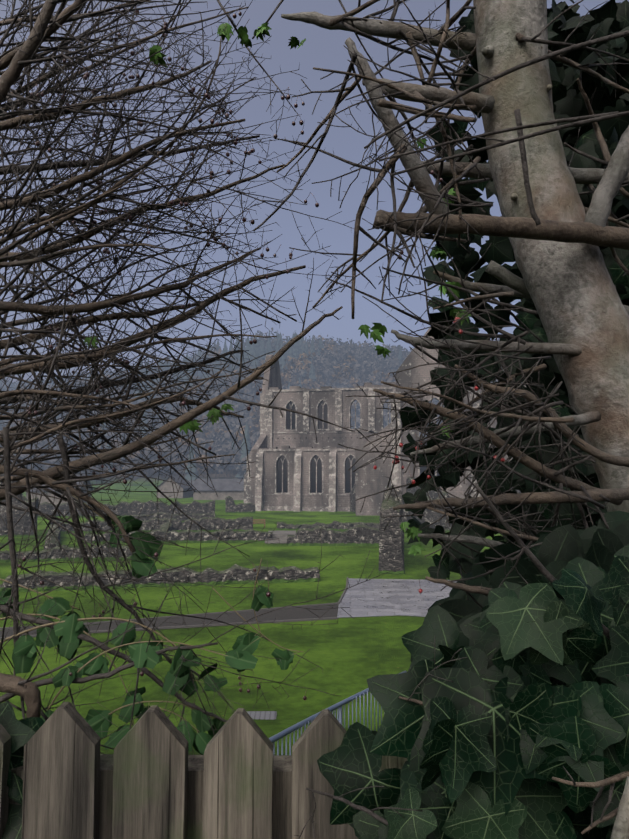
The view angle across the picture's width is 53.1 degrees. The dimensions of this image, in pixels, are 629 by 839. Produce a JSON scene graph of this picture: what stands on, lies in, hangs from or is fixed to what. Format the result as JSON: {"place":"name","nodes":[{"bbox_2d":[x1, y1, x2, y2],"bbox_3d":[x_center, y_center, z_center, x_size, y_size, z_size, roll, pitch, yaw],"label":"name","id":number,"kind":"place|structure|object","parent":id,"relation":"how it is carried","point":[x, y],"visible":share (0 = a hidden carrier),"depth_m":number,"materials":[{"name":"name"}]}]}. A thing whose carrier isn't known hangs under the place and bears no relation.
{"place":"outdoors","nodes":[
{"label":"outdoors","id":0,"kind":"place"},
{"bbox_2d":[0,605,338,636],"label":"gravel path","id":1,"kind":"structure","parent":0,"point":[292,613],"depth_m":26.12,"materials":[{"name":"grey gravel"}]},
{"bbox_2d":[0,354,503,755],"bbox_3d":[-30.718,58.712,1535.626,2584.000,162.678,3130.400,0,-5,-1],"label":"ground","id":2,"kind":"structure","parent":0,"point":[350,656],"depth_m":24.17,"materials":[{"name":"green plant"}]},
{"bbox_2d":[0,459,38,536],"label":"ruined wall","id":3,"kind":"structure","parent":2,"relation":"on","point":[23,523],"depth_m":60.17,"materials":[{"name":"grey stone"}]},
{"bbox_2d":[0,622,91,629],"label":"kerb","id":4,"kind":"structure","parent":2,"relation":"on","point":[7,628],"depth_m":24.28,"materials":[{"name":"grey concrete"}]},
{"bbox_2d":[44,524,60,549],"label":"ruin wall","id":5,"kind":"structure","parent":2,"relation":"on","point":[53,539],"depth_m":46.56,"materials":[{"name":"grey stone"}]},
{"bbox_2d":[26,473,92,504],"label":"cottage","id":6,"kind":"structure","parent":2,"relation":"on","point":[53,500],"depth_m":113.60,"materials":[{"name":"stone"}]},
{"bbox_2d":[0,543,153,562],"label":"ruin wall","id":7,"kind":"structure","parent":2,"relation":"on","point":[56,553],"depth_m":43.35,"materials":[{"name":"grey stone"}]},
{"bbox_2d":[37,500,214,517],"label":"ruin wall","id":8,"kind":"structure","parent":2,"relation":"on","point":[134,507],"depth_m":89.41,"materials":[{"name":"grey stone"}]},
{"bbox_2d":[50,516,252,532],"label":"ruin wall","id":9,"kind":"structure","parent":2,"relation":"on","point":[211,524],"depth_m":65.39,"materials":[{"name":"grey stone"}]},
{"bbox_2d":[0,495,302,732],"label":"bramble canes","id":10,"kind":"object","parent":2,"relation":"on","point":[86,633],"visible":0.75,"depth_m":1.08,"materials":[{"name":"brown plant"}]},
{"bbox_2d":[0,516,293,754],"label":"bramble leaves","id":11,"kind":"object","parent":10,"relation":"attached to","point":[69,631],"visible":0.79,"depth_m":1.17,"materials":[{"name":"green plant"}]},
{"bbox_2d":[0,564,319,591],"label":"ruin wall","id":12,"kind":"structure","parent":2,"relation":"on","point":[288,574],"depth_m":33.54,"materials":[{"name":"grey stone"}]},
{"bbox_2d":[159,521,171,531],"bbox_3d":[-14.328,10.652,60.432,1.156,1.272,10.668,1,-5,-11],"label":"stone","id":13,"kind":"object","parent":2,"relation":"on","point":[165,526],"depth_m":59.81,"materials":[{"name":"grey stone"}]},
{"bbox_2d":[131,512,214,521],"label":"ruin wall","id":14,"kind":"structure","parent":2,"relation":"on","point":[162,515],"depth_m":78.38,"materials":[{"name":"grey stone"}]},
{"bbox_2d":[157,476,193,497],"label":"barn gable","id":15,"kind":"structure","parent":2,"relation":"on","point":[164,486],"depth_m":159.81,"materials":[{"name":"stone"}]},
{"bbox_2d":[85,529,272,543],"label":"ruin wall","id":16,"kind":"structure","parent":2,"relation":"on","point":[247,536],"depth_m":54.93,"materials":[{"name":"grey stone"}]},
{"bbox_2d":[0,702,407,838],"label":"picket fence","id":17,"kind":"object","parent":2,"relation":"on","point":[150,778],"visible":0.56,"depth_m":0.75,"materials":[{"name":"brown wood"}]},
{"bbox_2d":[92,617,336,632],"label":"kerb","id":18,"kind":"structure","parent":2,"relation":"on","point":[223,624],"depth_m":24.79,"materials":[{"name":"grey concrete"}]},
{"bbox_2d":[92,602,338,624],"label":"kerb","id":19,"kind":"structure","parent":2,"relation":"on","point":[212,613],"depth_m":26.85,"materials":[{"name":"grey concrete"}]},
{"bbox_2d":[192,479,243,499],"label":"building","id":20,"kind":"structure","parent":2,"relation":"on","point":[232,488],"depth_m":148.02,"materials":[{"name":"stone"}]},
{"bbox_2d":[225,496,254,512],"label":"ruin wall","id":21,"kind":"structure","parent":2,"relation":"on","point":[231,507],"depth_m":97.38,"materials":[{"name":"grey stone"}]},
{"bbox_2d":[0,328,504,483],"bbox_3d":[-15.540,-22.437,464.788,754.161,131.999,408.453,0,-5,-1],"label":"trees","id":22,"kind":"object","parent":2,"relation":"on","point":[257,349],"visible":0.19,"depth_m":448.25,"materials":[{"name":"green plant"}]},
{"bbox_2d":[253,519,265,527],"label":"teak bench","id":23,"kind":"object","parent":2,"relation":"on","point":[264,523],"visible":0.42,"depth_m":70.64,"materials":[{"name":"brown wood"}]},
{"bbox_2d":[246,711,276,719],"bbox_3d":[-1.362,7.171,15.044,0.900,0.200,0.600,0,-5,-1],"label":"drain cover","id":24,"kind":"object","parent":2,"relation":"on","point":[266,715],"visible":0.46,"depth_m":15.12,"materials":[{"name":"grey"}]},
{"bbox_2d":[265,531,295,542],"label":"ruin steps","id":25,"kind":"structure","parent":2,"relation":"on","point":[281,536],"depth_m":55.53,"materials":[{"name":"stone"}]},
{"bbox_2d":[276,521,378,530],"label":"ruin wall","id":26,"kind":"structure","parent":2,"relation":"on","point":[337,526],"depth_m":66.74,"materials":[{"name":"grey stone"}]},
{"bbox_2d":[287,524,378,545],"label":"ruin wall","id":27,"kind":"structure","parent":2,"relation":"on","point":[360,535],"depth_m":52.71,"materials":[{"name":"grey stone"}]},
{"bbox_2d":[269,671,406,755],"bbox_3d":[0.290,4.201,8.123,0.312,1.792,5.366,-2,-5,24],"label":"step handrail","id":28,"kind":"object","parent":2,"relation":"on","point":[290,730],"visible":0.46,"depth_m":8.43,"materials":[{"name":"grey metal"}]},
{"bbox_2d":[338,587,347,603],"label":"curb","id":29,"kind":"structure","parent":2,"relation":"on","point":[342,596],"depth_m":30.59,"materials":[{"name":"grey"}]},
{"bbox_2d":[350,483,355,512],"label":"buttress","id":30,"kind":"structure","parent":2,"relation":"on","point":[353,500],"depth_m":97.82,"materials":[{"name":"grey stone"}]},
{"bbox_2d":[244,327,525,515],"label":"abbey church","id":31,"kind":"structure","parent":2,"relation":"on","point":[294,466],"depth_m":103.80,"materials":[{"name":"stone"}]},
{"bbox_2d":[378,486,404,574],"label":"stone pillar","id":32,"kind":"structure","parent":2,"relation":"on","point":[391,547],"depth_m":37.71,"materials":[{"name":"grey stone"}]},
{"bbox_2d":[337,578,456,617],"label":"stone paving","id":33,"kind":"structure","parent":2,"relation":"on","point":[386,597],"depth_m":30.35,"materials":[{"name":"grey stone"}]},
{"bbox_2d":[403,490,464,532],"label":"ruin wall","id":34,"kind":"structure","parent":2,"relation":"on","point":[430,516],"depth_m":64.86,"materials":[{"name":"grey stone"}]},
{"bbox_2d":[406,477,520,507],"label":"ruin wall","id":35,"kind":"structure","parent":2,"relation":"on","point":[432,493],"depth_m":88.63,"materials":[{"name":"grey stone"}]},
{"bbox_3d":[0.402,-3.592,-1.382,9.026,3.679,6.800,0,-5,-1],"label":"hawthorn","id":36,"kind":"object","parent":2,"relation":"on","visible":0},
{"bbox_2d":[16,3,501,701],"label":"haw stalks","id":37,"kind":"object","parent":36,"relation":"attached to","point":[128,355],"visible":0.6,"depth_m":1.88,"materials":[{"name":"brown"}]},
{"bbox_2d":[0,0,504,704],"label":"haw berries","id":38,"kind":"object","parent":37,"relation":"hanging from","point":[186,204],"visible":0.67,"depth_m":1.90,"materials":[{"name":"red plant"}]},
{"bbox_2d":[0,0,628,838],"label":"ivy leaves","id":39,"kind":"object","parent":36,"relation":"on","point":[510,720],"visible":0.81,"depth_m":0.61,"materials":[{"name":"green plant"}]},
{"bbox_2d":[0,0,628,838],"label":"hawthorn","id":40,"kind":"object","parent":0,"point":[54,206],"depth_m":1.51,"materials":[{"name":"brown wood"}]},
{"bbox_2d":[0,0,628,384],"label":"sky","id":41,"kind":"structure","parent":0,"point":[323,48],"materials":[{"name":"blue"}]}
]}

